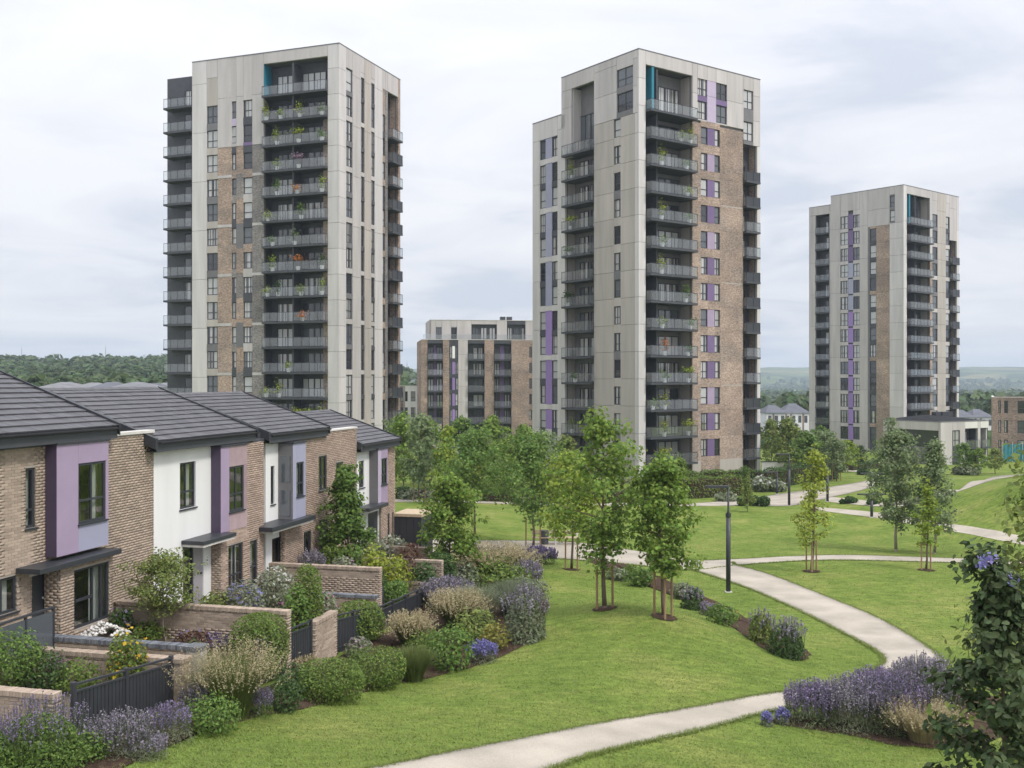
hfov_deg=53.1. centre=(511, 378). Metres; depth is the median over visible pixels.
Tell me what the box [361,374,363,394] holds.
window
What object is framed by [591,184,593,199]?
balcony door
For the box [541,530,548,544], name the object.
litter bin
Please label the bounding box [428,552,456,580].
clipped bush
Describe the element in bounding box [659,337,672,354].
potted plant
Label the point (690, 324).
potted plant
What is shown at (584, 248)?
balcony door
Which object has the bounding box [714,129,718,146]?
window
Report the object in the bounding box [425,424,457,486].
deciduous tree
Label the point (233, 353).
window
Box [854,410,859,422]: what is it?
window
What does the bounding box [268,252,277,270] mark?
potted plant
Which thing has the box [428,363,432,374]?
balcony door
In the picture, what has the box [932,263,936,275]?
window
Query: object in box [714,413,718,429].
window
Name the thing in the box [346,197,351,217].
window
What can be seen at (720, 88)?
window
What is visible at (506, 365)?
balcony door
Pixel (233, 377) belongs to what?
window
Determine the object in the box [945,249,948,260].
window
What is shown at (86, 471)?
window
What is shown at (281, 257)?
balcony door
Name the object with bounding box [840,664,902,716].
catmint
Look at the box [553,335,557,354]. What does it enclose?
window
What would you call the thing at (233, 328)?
window
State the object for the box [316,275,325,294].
potted plant
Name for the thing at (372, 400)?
window
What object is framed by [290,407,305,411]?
potted plant
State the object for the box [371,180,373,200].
window
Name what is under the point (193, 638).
shrub
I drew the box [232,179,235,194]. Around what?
window
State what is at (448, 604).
ornamental grass
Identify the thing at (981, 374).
hills
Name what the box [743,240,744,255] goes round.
balcony door
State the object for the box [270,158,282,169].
potted plant
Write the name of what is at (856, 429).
window
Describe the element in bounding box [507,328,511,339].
window
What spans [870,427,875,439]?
window
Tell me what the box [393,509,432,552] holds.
bin store
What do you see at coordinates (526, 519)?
tree support
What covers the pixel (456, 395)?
window
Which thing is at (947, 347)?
window
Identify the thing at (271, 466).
window
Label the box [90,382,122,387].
house
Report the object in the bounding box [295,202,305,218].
potted plant
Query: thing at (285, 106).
balcony door
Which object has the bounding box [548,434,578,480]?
deciduous tree
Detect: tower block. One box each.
[163,42,402,460]
[533,48,760,482]
[809,184,959,451]
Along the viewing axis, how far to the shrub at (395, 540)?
46.97 m
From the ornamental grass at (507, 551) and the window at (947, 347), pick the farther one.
the window at (947, 347)
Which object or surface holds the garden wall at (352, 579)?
on the lawn at (506, 522)
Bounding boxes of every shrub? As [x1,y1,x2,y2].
[0,626,48,686]
[15,644,68,689]
[51,655,101,696]
[52,725,116,764]
[101,623,148,680]
[107,607,136,631]
[132,619,167,640]
[171,629,215,650]
[178,689,245,738]
[186,636,213,662]
[199,590,230,605]
[219,579,269,607]
[253,564,297,607]
[265,674,305,713]
[270,661,316,693]
[271,585,304,615]
[281,582,313,631]
[310,590,339,615]
[332,555,356,565]
[343,636,372,659]
[359,542,389,579]
[363,537,385,556]
[380,533,408,557]
[382,554,415,595]
[394,543,421,578]
[397,487,420,499]
[405,627,445,652]
[407,561,438,590]
[420,489,435,499]
[422,621,476,673]
[444,561,482,587]
[451,606,501,644]
[465,553,536,594]
[478,622,512,650]
[502,574,551,602]
[605,566,628,581]
[620,564,639,575]
[622,565,656,586]
[669,581,689,599]
[705,602,738,626]
[714,490,736,501]
[731,610,740,619]
[750,474,775,491]
[769,481,787,491]
[838,498,845,503]
[844,496,857,502]
[857,468,870,474]
[866,499,877,504]
[920,537,1023,767]
[949,464,981,475]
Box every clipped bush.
[226,611,290,677]
[292,563,323,628]
[296,656,365,705]
[318,543,344,564]
[336,599,385,640]
[346,645,406,690]
[382,579,409,608]
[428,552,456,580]
[736,496,746,505]
[748,495,758,505]
[758,495,770,506]
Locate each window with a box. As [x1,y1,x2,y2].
[0,575,19,617]
[25,467,38,530]
[78,460,108,525]
[179,461,197,511]
[207,105,217,123]
[207,130,217,147]
[207,155,217,172]
[207,179,217,196]
[207,204,217,221]
[207,228,217,245]
[207,253,217,270]
[207,277,217,294]
[207,302,217,319]
[207,326,217,343]
[207,351,217,368]
[207,376,217,391]
[228,542,241,590]
[229,465,245,513]
[232,101,235,118]
[232,126,235,142]
[232,154,235,169]
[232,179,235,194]
[232,203,235,219]
[232,228,235,243]
[232,253,235,268]
[232,277,235,293]
[232,302,235,318]
[232,327,235,342]
[232,352,235,367]
[232,376,235,391]
[244,100,251,116]
[244,124,251,141]
[244,152,251,168]
[244,177,251,193]
[244,202,251,218]
[244,227,251,243]
[244,252,251,268]
[244,277,251,293]
[244,302,251,317]
[244,327,251,342]
[244,351,251,367]
[244,376,251,392]
[270,466,275,505]
[296,462,305,497]
[304,530,310,557]
[318,455,327,492]
[336,462,342,476]
[346,68,351,92]
[346,95,351,116]
[346,120,351,141]
[346,146,351,167]
[346,171,351,192]
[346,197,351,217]
[346,222,351,242]
[346,248,351,268]
[346,273,351,293]
[346,298,351,318]
[346,324,351,343]
[346,349,351,369]
[346,375,351,394]
[346,400,351,416]
[359,461,365,488]
[360,325,363,345]
[361,78,363,98]
[361,102,363,122]
[361,127,363,147]
[361,152,363,172]
[361,177,363,196]
[361,201,363,221]
[361,226,363,246]
[361,251,363,271]
[361,275,363,295]
[361,300,363,320]
[361,350,363,369]
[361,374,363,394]
[361,399,363,419]
[370,326,373,345]
[371,83,373,103]
[371,108,373,127]
[371,132,373,151]
[371,156,373,176]
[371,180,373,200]
[371,205,373,224]
[371,229,373,248]
[371,253,373,273]
[371,277,373,297]
[371,302,373,321]
[371,350,373,369]
[371,374,373,394]
[371,399,373,418]
[381,458,387,485]
[405,391,407,400]
[411,391,414,400]
[411,407,414,416]
[436,327,441,338]
[449,346,451,357]
[449,362,451,373]
[449,378,451,389]
[449,394,451,405]
[449,410,451,421]
[451,327,456,338]
[455,346,457,357]
[455,362,457,373]
[455,378,457,389]
[455,394,457,405]
[472,327,477,338]
[481,327,486,338]
[489,328,494,339]
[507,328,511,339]
[514,328,517,339]
[520,328,523,339]
[529,347,531,356]
[529,363,531,372]
[529,378,531,388]
[529,394,531,403]
[529,410,531,419]
[541,141,545,159]
[541,165,545,183]
[541,189,545,208]
[541,214,545,232]
[541,238,545,257]
[541,263,545,281]
[541,287,545,305]
[541,312,545,330]
[541,336,545,354]
[541,361,545,378]
[541,385,545,403]
[541,409,545,427]
[553,137,557,156]
[553,162,557,180]
[553,186,557,205]
[553,211,557,230]
[553,236,557,255]
[553,261,557,279]
[553,286,557,304]
[553,311,557,329]
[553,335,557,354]
[553,360,557,378]
[553,385,557,403]
[553,410,557,428]
[615,118,620,137]
[615,145,620,163]
[615,172,620,190]
[615,199,620,217]
[615,226,620,244]
[615,252,620,270]
[615,279,620,297]
[615,306,620,324]
[615,333,620,350]
[615,360,620,377]
[615,386,620,404]
[615,413,620,431]
[618,65,632,87]
[618,90,632,112]
[697,78,705,96]
[697,101,705,119]
[701,127,706,144]
[701,153,706,170]
[701,179,706,196]
[701,205,706,222]
[701,231,706,248]
[701,257,706,274]
[701,283,706,300]
[701,309,706,325]
[701,335,706,351]
[701,361,706,377]
[701,387,706,403]
[701,413,706,430]
[701,439,706,456]
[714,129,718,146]
[714,155,718,172]
[714,181,718,197]
[714,207,718,223]
[714,232,718,249]
[714,258,718,275]
[714,284,718,300]
[714,310,718,326]
[714,335,718,352]
[714,361,718,377]
[714,387,718,403]
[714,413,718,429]
[714,438,718,455]
[716,83,725,100]
[716,105,725,123]
[742,121,751,141]
[744,90,751,109]
[841,216,847,228]
[841,232,847,244]
[841,248,847,261]
[841,265,847,277]
[841,281,847,293]
[841,297,847,309]
[841,313,847,325]
[841,329,847,341]
[841,345,847,357]
[841,362,847,373]
[841,378,847,389]
[841,394,847,406]
[841,410,847,422]
[841,426,847,438]
[854,214,859,227]
[854,231,859,243]
[854,247,859,259]
[854,263,859,276]
[854,280,859,292]
[854,296,859,308]
[854,312,859,324]
[854,329,859,341]
[854,345,859,357]
[854,361,859,373]
[854,378,859,390]
[854,394,859,406]
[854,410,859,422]
[854,427,859,439]
[870,228,875,241]
[870,245,875,257]
[870,262,875,274]
[870,278,875,290]
[870,295,875,307]
[870,311,875,323]
[870,328,875,340]
[870,344,875,356]
[870,361,875,373]
[870,377,875,389]
[870,394,875,406]
[870,411,875,422]
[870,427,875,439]
[890,195,894,206]
[890,210,894,221]
[932,214,936,226]
[932,230,936,242]
[932,247,936,259]
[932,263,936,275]
[932,279,936,291]
[932,296,936,308]
[932,312,936,324]
[932,329,936,340]
[932,345,936,357]
[932,361,936,373]
[932,378,936,389]
[932,394,936,406]
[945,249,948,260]
[945,362,948,373]
[946,217,948,228]
[946,233,948,244]
[946,265,948,277]
[946,281,948,293]
[946,297,948,309]
[946,313,948,325]
[946,329,948,341]
[946,346,948,357]
[946,378,948,389]
[946,394,948,405]
[952,430,958,446]
[998,401,1000,412]
[998,420,1000,432]
[1004,401,1007,412]
[1004,420,1007,432]
[1018,401,1023,413]
[1018,420,1023,432]
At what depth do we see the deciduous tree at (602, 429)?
37.24 m
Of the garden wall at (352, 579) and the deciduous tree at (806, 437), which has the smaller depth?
the garden wall at (352, 579)
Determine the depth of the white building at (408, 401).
205.31 m
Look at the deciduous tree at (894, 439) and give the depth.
63.50 m
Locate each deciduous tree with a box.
[110,547,207,640]
[315,462,378,564]
[382,415,409,470]
[388,410,424,485]
[399,411,438,501]
[409,420,444,485]
[413,472,491,570]
[423,518,431,549]
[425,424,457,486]
[436,422,515,533]
[438,415,482,458]
[462,436,487,486]
[475,414,514,476]
[481,427,567,545]
[485,437,524,490]
[504,423,536,467]
[529,430,557,483]
[532,405,654,607]
[537,447,610,568]
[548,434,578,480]
[600,445,627,485]
[609,450,707,615]
[674,456,689,482]
[737,475,757,511]
[740,465,750,481]
[760,418,785,460]
[767,416,804,465]
[786,423,806,452]
[788,430,824,466]
[790,443,836,570]
[810,425,830,446]
[814,430,842,462]
[823,438,851,480]
[838,440,864,471]
[852,445,868,462]
[863,417,923,550]
[901,436,962,553]
[908,479,946,569]
[926,435,1023,766]
[950,442,976,468]
[967,447,989,474]
[983,447,1007,473]
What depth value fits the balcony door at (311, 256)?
122.20 m
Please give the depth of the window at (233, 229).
124.30 m
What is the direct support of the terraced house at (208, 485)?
on the lawn at (506, 522)
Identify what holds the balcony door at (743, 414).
in the tower block at (615, 125)
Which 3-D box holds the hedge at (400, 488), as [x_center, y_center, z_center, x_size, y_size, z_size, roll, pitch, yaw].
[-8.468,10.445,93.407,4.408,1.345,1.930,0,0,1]
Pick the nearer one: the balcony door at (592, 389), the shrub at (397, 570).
the shrub at (397, 570)
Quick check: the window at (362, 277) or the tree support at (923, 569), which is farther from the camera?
the window at (362, 277)
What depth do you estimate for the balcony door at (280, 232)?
123.49 m
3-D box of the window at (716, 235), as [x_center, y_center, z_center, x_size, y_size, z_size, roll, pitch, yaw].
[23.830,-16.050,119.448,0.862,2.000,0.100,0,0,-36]
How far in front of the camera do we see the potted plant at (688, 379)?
115.81 m
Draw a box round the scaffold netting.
[1002,442,1023,461]
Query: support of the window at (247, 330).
in the tower block at (230, 327)
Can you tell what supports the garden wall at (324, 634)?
on the lawn at (506, 522)
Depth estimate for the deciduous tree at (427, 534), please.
50.97 m
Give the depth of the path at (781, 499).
94.50 m
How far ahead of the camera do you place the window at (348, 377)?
121.41 m
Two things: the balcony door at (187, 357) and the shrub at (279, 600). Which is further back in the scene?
the balcony door at (187, 357)
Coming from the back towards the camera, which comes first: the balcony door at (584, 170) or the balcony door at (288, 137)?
the balcony door at (288, 137)
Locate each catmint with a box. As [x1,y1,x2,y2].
[760,710,773,727]
[775,706,790,726]
[782,676,842,732]
[815,672,888,736]
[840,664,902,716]
[852,666,930,739]
[890,650,968,726]
[890,654,957,706]
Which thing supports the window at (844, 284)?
in the tower block at (884, 306)
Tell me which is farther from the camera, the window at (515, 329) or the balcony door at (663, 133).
the window at (515, 329)
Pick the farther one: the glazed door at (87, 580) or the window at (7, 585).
the glazed door at (87, 580)
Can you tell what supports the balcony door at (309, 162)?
in the tower block at (230, 327)
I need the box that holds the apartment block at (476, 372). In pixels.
[417,317,532,447]
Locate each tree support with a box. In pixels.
[413,479,424,500]
[525,517,540,546]
[563,539,579,569]
[592,566,617,610]
[651,572,676,620]
[803,540,819,572]
[917,542,934,570]
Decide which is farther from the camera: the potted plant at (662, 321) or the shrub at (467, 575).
the potted plant at (662, 321)
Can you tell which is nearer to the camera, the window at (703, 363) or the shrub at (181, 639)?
the shrub at (181, 639)
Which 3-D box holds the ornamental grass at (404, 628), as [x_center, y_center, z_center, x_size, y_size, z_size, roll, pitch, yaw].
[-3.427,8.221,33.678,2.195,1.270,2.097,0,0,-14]
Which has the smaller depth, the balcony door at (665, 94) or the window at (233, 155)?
the balcony door at (665, 94)
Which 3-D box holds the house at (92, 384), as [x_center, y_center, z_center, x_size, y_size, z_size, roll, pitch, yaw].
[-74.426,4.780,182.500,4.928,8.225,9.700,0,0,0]
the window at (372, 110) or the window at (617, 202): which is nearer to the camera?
the window at (617, 202)
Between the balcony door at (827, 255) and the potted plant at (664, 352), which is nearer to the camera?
the potted plant at (664, 352)
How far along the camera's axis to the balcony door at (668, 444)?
117.29 m
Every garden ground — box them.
[0,667,96,755]
[92,628,245,685]
[198,585,338,628]
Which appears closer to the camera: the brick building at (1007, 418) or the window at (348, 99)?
the window at (348, 99)
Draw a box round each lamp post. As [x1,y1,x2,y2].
[705,484,731,592]
[765,471,777,493]
[776,453,790,505]
[820,465,828,501]
[857,493,885,517]
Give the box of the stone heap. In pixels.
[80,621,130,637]
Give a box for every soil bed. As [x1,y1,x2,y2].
[23,559,547,767]
[588,557,811,659]
[773,692,1000,747]
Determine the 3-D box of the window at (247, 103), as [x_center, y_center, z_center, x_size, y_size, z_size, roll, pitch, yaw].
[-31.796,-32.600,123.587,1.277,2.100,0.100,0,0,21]
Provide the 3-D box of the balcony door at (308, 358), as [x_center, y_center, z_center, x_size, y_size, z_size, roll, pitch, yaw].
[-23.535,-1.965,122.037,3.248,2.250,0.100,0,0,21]
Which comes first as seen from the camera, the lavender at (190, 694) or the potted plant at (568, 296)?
the lavender at (190, 694)
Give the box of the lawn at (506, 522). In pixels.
[22,448,1023,767]
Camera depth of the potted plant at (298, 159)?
120.65 m
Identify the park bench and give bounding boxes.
[532,530,578,544]
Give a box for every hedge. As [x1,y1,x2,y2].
[382,571,387,596]
[395,486,435,498]
[477,490,561,502]
[578,488,679,502]
[678,473,742,498]
[686,467,755,485]
[752,462,839,486]
[843,460,900,469]
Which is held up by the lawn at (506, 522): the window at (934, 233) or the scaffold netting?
the scaffold netting
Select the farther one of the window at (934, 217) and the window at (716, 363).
the window at (934, 217)
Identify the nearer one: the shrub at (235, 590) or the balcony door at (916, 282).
the shrub at (235, 590)
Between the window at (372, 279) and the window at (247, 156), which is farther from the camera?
the window at (372, 279)
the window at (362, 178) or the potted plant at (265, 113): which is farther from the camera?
the window at (362, 178)
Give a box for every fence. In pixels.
[0,606,55,664]
[70,655,173,737]
[255,619,312,687]
[337,608,369,654]
[377,586,429,629]
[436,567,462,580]
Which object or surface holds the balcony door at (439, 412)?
in the apartment block at (476, 372)
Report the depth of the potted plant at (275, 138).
121.71 m
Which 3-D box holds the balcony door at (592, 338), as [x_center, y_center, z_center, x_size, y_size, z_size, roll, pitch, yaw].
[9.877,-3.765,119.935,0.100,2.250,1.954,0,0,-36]
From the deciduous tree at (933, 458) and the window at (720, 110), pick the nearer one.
the deciduous tree at (933, 458)
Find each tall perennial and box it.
[0,690,89,767]
[0,711,24,767]
[499,580,549,645]
[680,585,704,610]
[747,605,776,645]
[766,614,807,660]
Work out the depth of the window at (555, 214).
124.15 m
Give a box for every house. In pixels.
[0,370,154,634]
[40,382,91,387]
[42,386,265,603]
[83,383,102,386]
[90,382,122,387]
[113,382,163,386]
[150,383,166,389]
[176,391,357,581]
[297,409,402,553]
[760,405,786,432]
[781,403,808,430]
[959,410,976,418]
[968,409,990,429]
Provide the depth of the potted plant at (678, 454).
114.80 m
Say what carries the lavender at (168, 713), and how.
on the soil bed at (385, 640)
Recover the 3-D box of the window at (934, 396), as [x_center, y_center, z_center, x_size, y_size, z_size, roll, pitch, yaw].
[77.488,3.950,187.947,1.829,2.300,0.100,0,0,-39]
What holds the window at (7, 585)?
in the terraced house at (76, 503)
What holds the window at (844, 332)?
in the tower block at (884, 306)
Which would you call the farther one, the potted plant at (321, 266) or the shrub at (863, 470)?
the shrub at (863, 470)
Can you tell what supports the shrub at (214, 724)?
on the soil bed at (385, 640)
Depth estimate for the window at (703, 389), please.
118.22 m
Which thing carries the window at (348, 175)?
in the tower block at (230, 327)
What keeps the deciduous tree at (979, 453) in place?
on the lawn at (506, 522)
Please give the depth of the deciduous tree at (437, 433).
106.50 m
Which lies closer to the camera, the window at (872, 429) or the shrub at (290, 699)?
the shrub at (290, 699)
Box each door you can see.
[32,574,43,616]
[74,561,107,628]
[184,90,191,105]
[184,114,191,129]
[184,138,191,153]
[184,162,191,177]
[184,186,191,202]
[184,210,191,226]
[184,234,191,250]
[184,258,191,274]
[184,282,191,299]
[184,306,191,323]
[184,330,191,347]
[184,354,191,371]
[184,378,191,392]
[193,547,202,603]
[228,539,256,586]
[277,75,291,93]
[277,104,291,117]
[277,129,291,143]
[277,154,291,169]
[277,178,291,194]
[277,203,291,219]
[277,228,291,245]
[277,253,291,270]
[277,278,291,295]
[277,303,291,321]
[277,328,291,346]
[277,353,291,371]
[277,378,291,396]
[277,403,291,408]
[303,71,326,90]
[303,100,326,115]
[303,125,322,141]
[303,151,322,167]
[303,176,322,192]
[303,201,322,218]
[303,227,322,243]
[303,252,322,269]
[303,277,322,294]
[303,302,322,320]
[303,328,322,345]
[303,353,322,371]
[303,378,322,396]
[303,403,322,410]
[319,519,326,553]
[368,511,376,539]
[428,347,432,358]
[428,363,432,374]
[428,379,432,390]
[428,395,432,406]
[437,347,441,358]
[437,363,441,374]
[437,379,441,390]
[437,395,441,406]
[437,410,441,421]
[473,348,482,358]
[473,363,482,374]
[473,379,482,390]
[473,395,482,405]
[473,410,482,421]
[494,348,498,358]
[494,363,498,374]
[494,379,498,390]
[494,395,498,405]
[494,410,498,419]
[504,348,509,358]
[504,363,509,374]
[504,379,509,390]
[504,395,509,405]
[504,410,509,421]
[580,160,588,175]
[580,185,588,201]
[580,211,588,227]
[580,236,588,252]
[580,261,588,278]
[580,287,588,304]
[580,312,588,330]
[580,338,588,356]
[580,363,588,381]
[580,388,588,406]
[580,413,588,431]
[580,438,588,456]
[591,158,593,173]
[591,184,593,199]
[591,210,593,225]
[591,235,593,251]
[591,261,593,277]
[591,286,593,303]
[591,312,593,329]
[591,337,593,355]
[591,363,593,381]
[591,388,593,406]
[658,86,678,113]
[658,124,678,140]
[658,151,678,167]
[658,177,678,193]
[658,204,678,220]
[658,230,678,247]
[658,256,678,274]
[658,283,678,301]
[658,309,678,328]
[658,336,678,355]
[658,362,678,381]
[658,389,678,407]
[658,415,678,434]
[658,441,678,459]
[743,215,744,230]
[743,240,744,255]
[743,265,744,280]
[743,290,744,306]
[743,315,744,331]
[743,340,744,356]
[743,364,744,381]
[743,389,744,406]
[743,414,744,431]
[743,439,744,455]
[825,221,829,232]
[825,237,829,247]
[825,253,829,263]
[825,269,829,279]
[825,285,829,295]
[825,300,829,311]
[825,316,829,327]
[825,332,829,343]
[825,348,829,359]
[825,364,829,375]
[825,379,829,390]
[825,395,829,406]
[825,411,829,422]
[915,209,917,223]
[915,281,917,290]
[915,297,917,307]
[915,314,917,324]
[915,330,917,341]
[915,347,917,358]
[915,363,917,374]
[915,379,917,391]
[915,396,917,407]
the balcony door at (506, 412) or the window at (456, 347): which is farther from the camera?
the balcony door at (506, 412)
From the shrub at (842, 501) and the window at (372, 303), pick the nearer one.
the shrub at (842, 501)
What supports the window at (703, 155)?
in the tower block at (615, 125)
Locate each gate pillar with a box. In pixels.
[167,654,191,705]
[185,642,208,695]
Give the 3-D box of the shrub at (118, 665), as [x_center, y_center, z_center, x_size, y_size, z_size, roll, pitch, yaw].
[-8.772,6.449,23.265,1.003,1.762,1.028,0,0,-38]
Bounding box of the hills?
[408,367,1023,448]
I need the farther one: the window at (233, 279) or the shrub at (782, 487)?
the window at (233, 279)
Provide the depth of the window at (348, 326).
121.41 m
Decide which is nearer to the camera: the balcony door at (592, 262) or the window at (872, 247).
the balcony door at (592, 262)
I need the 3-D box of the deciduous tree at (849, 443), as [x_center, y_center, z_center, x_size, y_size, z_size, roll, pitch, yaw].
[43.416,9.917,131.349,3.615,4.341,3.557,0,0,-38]
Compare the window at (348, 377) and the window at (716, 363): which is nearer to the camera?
the window at (716, 363)
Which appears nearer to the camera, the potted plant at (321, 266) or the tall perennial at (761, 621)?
the tall perennial at (761, 621)
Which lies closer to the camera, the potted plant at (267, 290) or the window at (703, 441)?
the window at (703, 441)
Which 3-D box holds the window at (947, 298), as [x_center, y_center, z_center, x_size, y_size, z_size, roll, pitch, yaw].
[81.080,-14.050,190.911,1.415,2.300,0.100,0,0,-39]
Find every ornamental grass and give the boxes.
[161,634,300,719]
[375,608,439,647]
[387,642,443,682]
[419,584,496,629]
[444,582,511,623]
[450,540,548,577]
[484,577,546,614]
[870,691,968,743]
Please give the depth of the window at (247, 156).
123.58 m
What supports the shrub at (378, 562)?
on the garden ground
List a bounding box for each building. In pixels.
[400,385,416,435]
[883,411,990,464]
[991,396,1023,457]
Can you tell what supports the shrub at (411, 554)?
on the garden ground
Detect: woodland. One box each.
[0,353,416,382]
[13,372,166,386]
[400,370,416,384]
[760,376,1023,399]
[760,390,1023,414]
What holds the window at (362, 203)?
in the tower block at (230, 327)
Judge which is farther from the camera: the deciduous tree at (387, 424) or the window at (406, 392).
the window at (406, 392)
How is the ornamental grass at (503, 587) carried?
on the soil bed at (385, 640)
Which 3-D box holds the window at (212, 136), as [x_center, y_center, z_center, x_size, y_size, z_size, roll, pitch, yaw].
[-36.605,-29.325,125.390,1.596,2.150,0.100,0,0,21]
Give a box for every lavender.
[44,655,69,679]
[83,705,158,760]
[124,729,168,763]
[144,700,193,747]
[176,682,212,716]
[199,630,235,658]
[249,685,273,719]
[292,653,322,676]
[297,547,326,563]
[419,574,474,610]
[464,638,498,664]
[512,558,543,584]
[519,544,558,564]
[698,601,715,615]
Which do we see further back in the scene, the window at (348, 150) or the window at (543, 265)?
the window at (543, 265)
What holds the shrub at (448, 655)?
on the soil bed at (385, 640)
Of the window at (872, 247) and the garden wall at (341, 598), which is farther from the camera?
the window at (872, 247)
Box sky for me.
[0,0,1023,368]
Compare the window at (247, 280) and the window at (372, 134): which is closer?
the window at (247, 280)
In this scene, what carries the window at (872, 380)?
in the tower block at (884, 306)
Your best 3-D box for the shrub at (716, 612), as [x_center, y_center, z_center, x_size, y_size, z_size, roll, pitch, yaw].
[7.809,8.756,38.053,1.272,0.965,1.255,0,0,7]
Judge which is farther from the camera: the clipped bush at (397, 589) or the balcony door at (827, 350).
the balcony door at (827, 350)
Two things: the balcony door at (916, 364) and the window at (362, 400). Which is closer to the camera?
the window at (362, 400)
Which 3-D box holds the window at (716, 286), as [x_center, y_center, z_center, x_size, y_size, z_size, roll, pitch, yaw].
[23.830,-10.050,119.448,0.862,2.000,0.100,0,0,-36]
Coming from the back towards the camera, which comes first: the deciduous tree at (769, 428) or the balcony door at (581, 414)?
the deciduous tree at (769, 428)
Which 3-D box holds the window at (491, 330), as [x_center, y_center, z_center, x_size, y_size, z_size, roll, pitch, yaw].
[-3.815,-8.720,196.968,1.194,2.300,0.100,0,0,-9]
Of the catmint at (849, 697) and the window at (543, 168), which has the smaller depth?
the catmint at (849, 697)
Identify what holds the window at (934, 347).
in the tower block at (884, 306)
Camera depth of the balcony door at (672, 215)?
117.37 m
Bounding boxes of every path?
[371,562,938,767]
[395,470,874,505]
[433,539,1020,569]
[815,507,1023,544]
[829,474,1022,506]
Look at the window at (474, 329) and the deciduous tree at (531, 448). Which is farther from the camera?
the window at (474, 329)
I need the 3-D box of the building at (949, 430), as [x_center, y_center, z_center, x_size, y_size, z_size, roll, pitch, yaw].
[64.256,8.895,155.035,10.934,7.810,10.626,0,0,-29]
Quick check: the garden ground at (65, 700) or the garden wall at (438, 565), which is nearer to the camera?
the garden ground at (65, 700)
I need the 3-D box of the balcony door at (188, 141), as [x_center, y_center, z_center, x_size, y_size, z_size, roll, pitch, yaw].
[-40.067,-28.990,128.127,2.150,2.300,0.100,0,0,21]
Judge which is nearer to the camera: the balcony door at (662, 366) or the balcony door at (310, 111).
the balcony door at (662, 366)
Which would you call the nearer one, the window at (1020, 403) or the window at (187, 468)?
the window at (187, 468)
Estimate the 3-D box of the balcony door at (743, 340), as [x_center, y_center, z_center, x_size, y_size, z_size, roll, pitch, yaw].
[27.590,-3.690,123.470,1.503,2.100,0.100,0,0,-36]
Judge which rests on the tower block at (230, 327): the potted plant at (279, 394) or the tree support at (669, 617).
the potted plant at (279, 394)
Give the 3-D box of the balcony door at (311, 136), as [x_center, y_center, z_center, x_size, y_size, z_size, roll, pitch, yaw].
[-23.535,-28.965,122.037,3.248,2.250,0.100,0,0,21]
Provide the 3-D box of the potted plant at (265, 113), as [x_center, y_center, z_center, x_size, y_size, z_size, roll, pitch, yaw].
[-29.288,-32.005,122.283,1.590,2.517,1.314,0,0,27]
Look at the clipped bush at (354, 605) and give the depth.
33.43 m
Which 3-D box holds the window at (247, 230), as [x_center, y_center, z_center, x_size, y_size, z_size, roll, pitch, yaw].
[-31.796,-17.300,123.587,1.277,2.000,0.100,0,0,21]
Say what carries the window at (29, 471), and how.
in the terraced house at (76, 503)
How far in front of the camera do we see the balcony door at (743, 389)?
123.77 m
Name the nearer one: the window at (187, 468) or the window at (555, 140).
the window at (187, 468)
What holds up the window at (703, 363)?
in the tower block at (615, 125)
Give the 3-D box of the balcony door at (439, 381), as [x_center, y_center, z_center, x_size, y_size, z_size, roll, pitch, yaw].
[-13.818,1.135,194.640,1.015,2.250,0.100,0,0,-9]
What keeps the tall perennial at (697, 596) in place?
on the soil bed at (743, 621)
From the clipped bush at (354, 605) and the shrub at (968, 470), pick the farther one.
the shrub at (968, 470)
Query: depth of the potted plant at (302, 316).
120.42 m
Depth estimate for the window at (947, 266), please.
191.02 m
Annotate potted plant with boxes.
[258,385,274,396]
[260,101,271,119]
[260,285,273,296]
[262,209,274,220]
[266,235,276,245]
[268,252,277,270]
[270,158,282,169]
[271,125,284,144]
[272,177,282,194]
[273,273,283,295]
[273,377,284,396]
[275,108,287,118]
[284,360,292,371]
[286,224,300,244]
[287,125,307,142]
[289,254,306,269]
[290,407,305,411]
[291,152,306,167]
[292,183,303,193]
[294,97,305,116]
[294,283,307,294]
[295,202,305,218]
[296,312,307,320]
[314,245,326,268]
[316,128,326,139]
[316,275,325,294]
[317,173,326,191]
[318,103,328,114]
[562,215,581,229]
[562,290,573,305]
[563,245,574,254]
[566,415,578,432]
[567,159,579,177]
[569,371,579,381]
[645,398,659,409]
[654,446,673,454]
[655,252,669,273]
[656,198,667,218]
[656,315,667,327]
[657,147,667,164]
[658,234,668,246]
[658,370,670,381]
[658,388,669,408]
[658,415,669,436]
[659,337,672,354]
[671,450,683,459]
[675,130,685,140]
[675,366,695,381]
[679,418,698,434]
[680,158,692,168]
[680,284,692,301]
[681,184,693,195]
[683,212,694,222]
[683,317,696,328]
[683,344,693,355]
[685,123,694,142]
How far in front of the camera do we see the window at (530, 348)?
196.27 m
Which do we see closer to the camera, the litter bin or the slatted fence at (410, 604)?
the slatted fence at (410, 604)
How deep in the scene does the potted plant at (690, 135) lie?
116.08 m
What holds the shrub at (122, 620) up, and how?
on the garden ground at (108, 633)
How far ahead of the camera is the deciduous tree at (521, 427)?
106.77 m
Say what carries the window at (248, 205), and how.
in the tower block at (230, 327)
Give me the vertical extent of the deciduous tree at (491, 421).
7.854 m
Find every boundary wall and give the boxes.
[433,423,441,447]
[761,461,793,470]
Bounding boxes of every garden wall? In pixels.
[0,685,61,739]
[32,646,168,683]
[54,634,190,654]
[115,599,290,677]
[269,562,381,608]
[308,610,337,659]
[309,591,378,627]
[345,557,443,580]
[383,545,428,558]
[403,580,427,596]
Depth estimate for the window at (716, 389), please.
119.48 m
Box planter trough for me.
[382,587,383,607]

